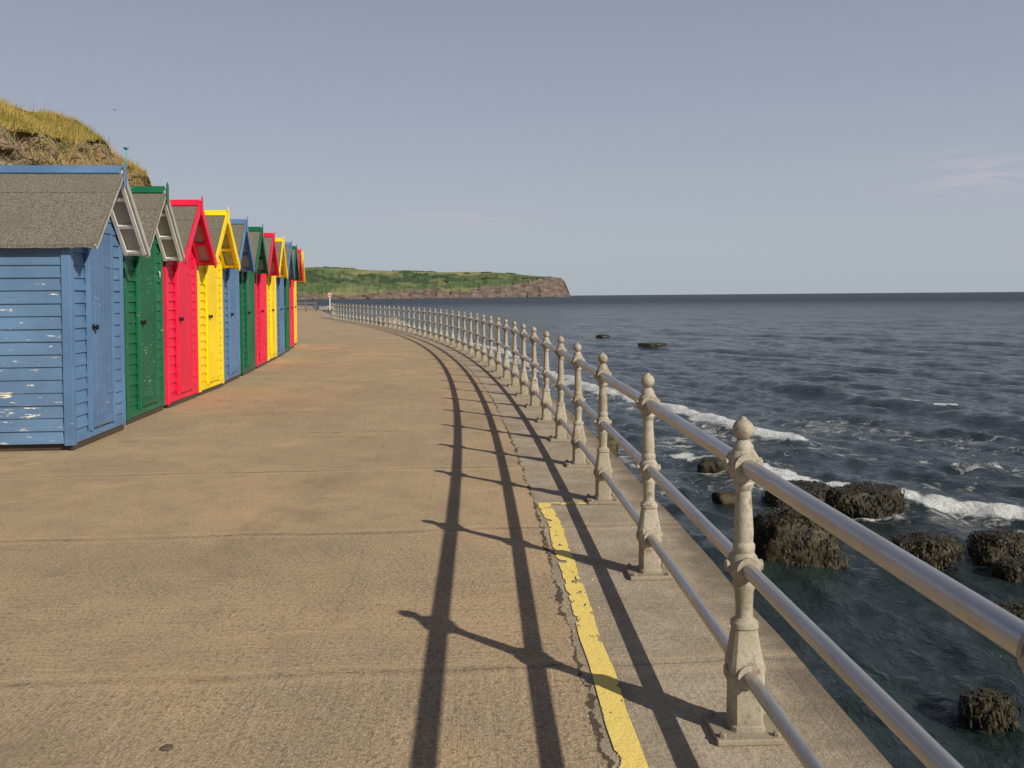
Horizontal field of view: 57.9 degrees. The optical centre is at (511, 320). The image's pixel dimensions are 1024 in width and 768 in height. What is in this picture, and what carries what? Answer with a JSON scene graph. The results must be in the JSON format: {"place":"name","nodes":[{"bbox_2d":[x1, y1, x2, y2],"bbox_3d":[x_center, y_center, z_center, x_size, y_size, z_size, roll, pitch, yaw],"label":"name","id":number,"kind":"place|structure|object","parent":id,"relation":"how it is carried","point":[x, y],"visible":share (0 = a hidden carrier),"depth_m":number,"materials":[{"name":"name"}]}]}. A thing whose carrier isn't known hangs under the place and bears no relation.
{"place":"outdoors","nodes":[
{"label":"outdoors","id":0,"kind":"place"},
{"bbox_2d":[0,105,150,185],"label":"hill","id":1,"kind":"structure","parent":0,"point":[100,153],"depth_m":18.20,"materials":[{"name":"green plant"}]},
{"bbox_2d":[0,125,121,164],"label":"rock netting","id":2,"kind":"object","parent":1,"relation":"on","point":[51,153],"visible":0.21,"depth_m":17.76,"materials":[{"name":"metal"}]},
{"bbox_2d":[0,97,150,185],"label":"hill grass","id":3,"kind":"structure","parent":0,"point":[25,119],"depth_m":18.91,"materials":[{"name":"plant"}]},
{"bbox_2d":[296,267,570,299],"bbox_3d":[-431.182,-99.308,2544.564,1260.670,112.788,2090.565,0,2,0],"label":"headland","id":4,"kind":"structure","parent":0,"point":[472,285],"depth_m":2372.67,"materials":[{"name":"green plant"}]},
{"bbox_2d":[296,266,531,283],"bbox_3d":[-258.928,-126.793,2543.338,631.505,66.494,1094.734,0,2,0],"label":"woodland","id":5,"kind":"object","parent":4,"relation":"on","point":[310,277],"visible":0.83,"depth_m":2421.94,"materials":[{"name":"green plant"}]},
{"bbox_2d":[0,305,892,767],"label":"promenade","id":6,"kind":"structure","parent":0,"point":[326,541],"depth_m":4.37,"materials":[{"name":"concrete"}]},
{"bbox_2d":[0,161,150,451],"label":"beach hut","id":7,"kind":"object","parent":6,"relation":"on","point":[71,236],"visible":1,"depth_m":8.63,"materials":[{"name":"blue paint"}]},
{"bbox_2d":[90,234,114,428],"bbox_3d":[-4.074,0.093,9.225,0.083,1.922,0.551,-1,2,-4],"label":"door","id":8,"kind":"structure","parent":7,"relation":"in","point":[103,389],"depth_m":9.23,"materials":[{"name":"blue paint"}]},
{"bbox_2d":[123,182,184,423],"bbox_3d":[-5.333,-0.227,10.856,2.580,2.774,1.602,-1,2,-5],"label":"beach hut","id":9,"kind":"object","parent":6,"relation":"on","point":[144,336],"visible":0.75,"depth_m":10.84,"materials":[{"name":"green paint"}]},
{"bbox_2d":[140,244,156,407],"bbox_3d":[-4.290,0.050,10.944,0.083,1.922,0.551,-1,2,-5],"label":"door","id":10,"kind":"structure","parent":9,"relation":"in","point":[149,397],"depth_m":10.94,"materials":[{"name":"green paint"}]},
{"bbox_2d":[161,744,172,750],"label":"pebble","id":11,"kind":"object","parent":6,"relation":"on","point":[167,747],"visible":1,"depth_m":2.87,"materials":[{"name":"stone"}]},
{"bbox_2d":[163,196,216,407],"bbox_3d":[-5.434,-0.267,12.391,2.580,2.774,1.619,-1,2,-4],"label":"beach hut","id":12,"kind":"object","parent":6,"relation":"on","point":[180,331],"visible":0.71,"depth_m":12.32,"materials":[{"name":"red paint"}]},
{"bbox_2d":[178,258,192,393],"bbox_3d":[-4.391,0.011,12.463,0.083,1.922,0.551,-1,2,-4],"label":"door","id":13,"kind":"structure","parent":12,"relation":"in","point":[186,384],"depth_m":12.46,"materials":[{"name":"red paint"}]},
{"bbox_2d":[197,207,240,394],"bbox_3d":[-5.545,-0.306,13.911,2.580,2.774,1.619,-1,2,-4],"label":"beach hut","id":14,"kind":"object","parent":6,"relation":"on","point":[210,325],"visible":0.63,"depth_m":13.87,"materials":[{"name":"yellow paint"}]},
{"bbox_2d":[208,265,219,382],"bbox_3d":[-4.502,-0.028,13.983,0.083,1.923,0.551,-1,2,-4],"label":"door","id":15,"kind":"structure","parent":14,"relation":"in","point":[212,271],"depth_m":13.97,"materials":[{"name":"yellow paint"}]},
{"bbox_2d":[222,216,254,384],"bbox_3d":[-5.722,-0.345,15.482,2.580,2.774,1.620,-1,2,-6],"label":"beach hut","id":16,"kind":"object","parent":6,"relation":"on","point":[231,327],"visible":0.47,"depth_m":15.49,"materials":[{"name":"blue paint"}]},
{"bbox_2d":[230,269,237,373],"bbox_3d":[-4.683,-0.069,15.603,0.083,1.923,0.551,-1,2,-6],"label":"door","id":17,"kind":"structure","parent":16,"relation":"in","point":[234,368],"depth_m":15.61,"materials":[{"name":"blue paint"}]},
{"bbox_2d":[239,224,268,375],"bbox_3d":[-5.915,-0.388,17.157,2.580,2.774,1.619,-1,2,-7],"label":"beach hut","id":18,"kind":"object","parent":6,"relation":"on","point":[247,321],"visible":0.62,"depth_m":17.08,"materials":[{"name":"green paint"}]},
{"bbox_2d":[247,271,253,365],"bbox_3d":[-4.878,-0.111,17.282,0.083,1.922,0.551,-1,2,-7],"label":"door","id":19,"kind":"structure","parent":18,"relation":"in","point":[249,274],"depth_m":17.29,"materials":[{"name":"green paint"}]},
{"bbox_2d":[254,231,279,368],"bbox_3d":[-6.117,-0.429,18.803,2.580,2.774,1.620,-1,2,-7],"label":"beach hut","id":20,"kind":"object","parent":6,"relation":"on","point":[261,312],"visible":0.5,"depth_m":18.76,"materials":[{"name":"red paint"}]},
{"bbox_2d":[261,274,265,359],"bbox_3d":[-5.080,-0.153,18.931,0.083,1.922,0.551,-1,2,-7],"label":"door","id":21,"kind":"structure","parent":20,"relation":"in","point":[262,275],"depth_m":18.96,"materials":[{"name":"red paint"}]},
{"bbox_2d":[266,237,287,362],"bbox_3d":[-6.330,-0.470,20.448,2.580,2.774,1.619,-1,2,-7],"label":"beach hut","id":22,"kind":"object","parent":6,"relation":"on","point":[272,311],"visible":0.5,"depth_m":20.41,"materials":[{"name":"yellow paint"}]},
{"bbox_2d":[271,276,275,354],"bbox_3d":[-5.299,-0.194,20.581,0.083,1.923,0.551,-1,2,-7],"label":"door","id":23,"kind":"structure","parent":22,"relation":"in","point":[272,277],"depth_m":20.59,"materials":[{"name":"yellow paint"}]},
{"bbox_2d":[276,240,294,357],"bbox_3d":[-6.543,-0.510,22.043,2.580,2.774,1.619,-1,2,-7],"label":"beach hut","id":24,"kind":"object","parent":6,"relation":"on","point":[280,306],"visible":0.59,"depth_m":22.03,"materials":[{"name":"blue paint"}]},
{"bbox_2d":[280,277,283,350],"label":"door","id":25,"kind":"structure","parent":24,"relation":"in","point":[281,279],"depth_m":22.19,"materials":[{"name":"blue paint"}]},
{"bbox_2d":[284,246,299,352],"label":"beach hut","id":26,"kind":"object","parent":6,"relation":"on","point":[287,303],"visible":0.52,"depth_m":23.71,"materials":[{"name":"green paint"}]},
{"bbox_2d":[286,279,289,346],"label":"door","id":27,"kind":"structure","parent":26,"relation":"in","point":[288,343],"depth_m":23.79,"materials":[{"name":"green paint"}]},
{"bbox_2d":[289,249,302,348],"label":"beach hut","id":28,"kind":"object","parent":6,"relation":"on","point":[291,286],"visible":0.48,"depth_m":25.38,"materials":[{"name":"red paint"}]},
{"bbox_2d":[291,280,293,343],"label":"door","id":29,"kind":"structure","parent":28,"relation":"in","point":[291,280],"depth_m":25.43,"materials":[{"name":"red paint"}]},
{"bbox_2d":[294,251,305,344],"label":"beach hut","id":30,"kind":"object","parent":6,"relation":"on","point":[295,310],"visible":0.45,"depth_m":27.08,"materials":[{"name":"yellow paint"}]},
{"bbox_2d":[294,281,296,340],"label":"door","id":31,"kind":"structure","parent":30,"relation":"in","point":[294,281],"depth_m":27.02,"materials":[{"name":"yellow paint"}]},
{"bbox_2d":[297,302,316,311],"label":"barrier fence","id":32,"kind":"object","parent":6,"relation":"on","point":[306,306],"visible":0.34,"depth_m":91.90,"materials":[{"name":"grey wood"}]},
{"bbox_2d":[538,502,648,767],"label":"painted line","id":33,"kind":"object","parent":6,"relation":"on","point":[623,737],"visible":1,"depth_m":3.52,"materials":[{"name":"yellow paint"}]},
{"bbox_2d":[331,303,1023,767],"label":"railing","id":34,"kind":"object","parent":6,"relation":"on","point":[753,715],"visible":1,"depth_m":2.93,"materials":[{"name":"metal"}]},
{"bbox_2d":[0,0,1023,295],"label":"sky","id":35,"kind":"structure","parent":0,"point":[601,147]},
{"bbox_2d":[297,292,1023,767],"bbox_3d":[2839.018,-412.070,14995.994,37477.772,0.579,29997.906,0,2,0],"label":"sea","id":36,"kind":"structure","parent":0,"point":[919,398],"depth_m":28.74,"materials":[{"name":"liquid"}]},
{"bbox_2d":[607,438,618,457],"bbox_3d":[2.441,3.384,23.141,0.475,0.866,0.345,-1,2,-3],"label":"sea rock","id":37,"kind":"object","parent":36,"relation":"in","point":[613,445],"visible":0.34,"depth_m":23.01,"materials":[{"name":"brown stone"}]},
{"bbox_2d":[638,343,667,345],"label":"sea rock","id":38,"kind":"object","parent":36,"relation":"in","point":[652,344],"visible":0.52,"depth_m":69.90,"materials":[{"name":"stone"}]},
{"bbox_2d":[696,456,723,472],"bbox_3d":[4.656,3.411,21.280,0.844,0.518,0.692,0,2,8],"label":"sea rock","id":39,"kind":"object","parent":36,"relation":"in","point":[712,464],"visible":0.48,"depth_m":20.98,"materials":[{"name":"brown stone"}]},
{"bbox_2d":[711,490,735,505],"bbox_3d":[4.147,3.494,17.958,0.575,0.355,0.501,0,2,21],"label":"sea rock","id":40,"kind":"object","parent":36,"relation":"in","point":[724,497],"visible":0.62,"depth_m":17.80,"materials":[{"name":"brown stone"}]},
{"bbox_2d":[760,479,832,508],"bbox_3d":[5.485,3.513,17.640,1.433,0.864,1.296,0,2,5],"label":"sea rock","id":41,"kind":"object","parent":36,"relation":"in","point":[818,490],"visible":0.41,"depth_m":17.36,"materials":[{"name":"brown stone"}]},
{"bbox_2d":[753,507,849,569],"bbox_3d":[4.232,3.587,14.030,1.668,1.488,1.225,0,2,11],"label":"sea rock","id":42,"kind":"object","parent":36,"relation":"in","point":[790,537],"visible":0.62,"depth_m":13.58,"materials":[{"name":"brown stone"}]},
{"bbox_2d":[826,482,907,518],"bbox_3d":[6.571,3.501,17.260,1.677,0.868,1.383,0,2,3],"label":"sea rock","id":43,"kind":"object","parent":36,"relation":"in","point":[871,500],"visible":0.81,"depth_m":16.85,"materials":[{"name":"brown stone"}]},
{"bbox_2d":[889,531,965,569],"bbox_3d":[6.148,3.566,13.965,1.302,0.715,1.144,-1,2,-6],"label":"sea rock","id":44,"kind":"object","parent":36,"relation":"in","point":[939,551],"visible":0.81,"depth_m":13.64,"materials":[{"name":"brown stone"}]},
{"bbox_2d":[956,687,1020,737],"bbox_3d":[4.488,3.723,8.734,0.543,0.434,0.592,0,2,31],"label":"sea rock","id":45,"kind":"object","parent":36,"relation":"in","point":[990,710],"visible":0.98,"depth_m":8.59,"materials":[{"name":"brown stone"}]},
{"bbox_2d":[964,529,1023,566],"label":"sea rock","id":46,"kind":"object","parent":36,"relation":"in","point":[987,547],"visible":0.81,"depth_m":13.80,"materials":[{"name":"brown stone"}]},
{"bbox_2d":[990,556,1023,582],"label":"sea rock","id":47,"kind":"object","parent":36,"relation":"in","point":[1009,569],"visible":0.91,"depth_m":12.97,"materials":[{"name":"brown stone"}]},
{"bbox_2d":[993,600,1023,620],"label":"sea rock","id":48,"kind":"object","parent":36,"relation":"in","point":[1015,608],"visible":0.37,"depth_m":11.01,"materials":[{"name":"brown stone"}]},
{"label":"boulder","id":49,"kind":"object","parent":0,"visible":0},
{"bbox_2d":[381,317,397,327],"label":"boulder","id":50,"kind":"object","parent":49,"relation":"on","point":[391,320],"visible":0.32,"depth_m":48.30,"materials":[{"name":"grey stone"}]}
]}

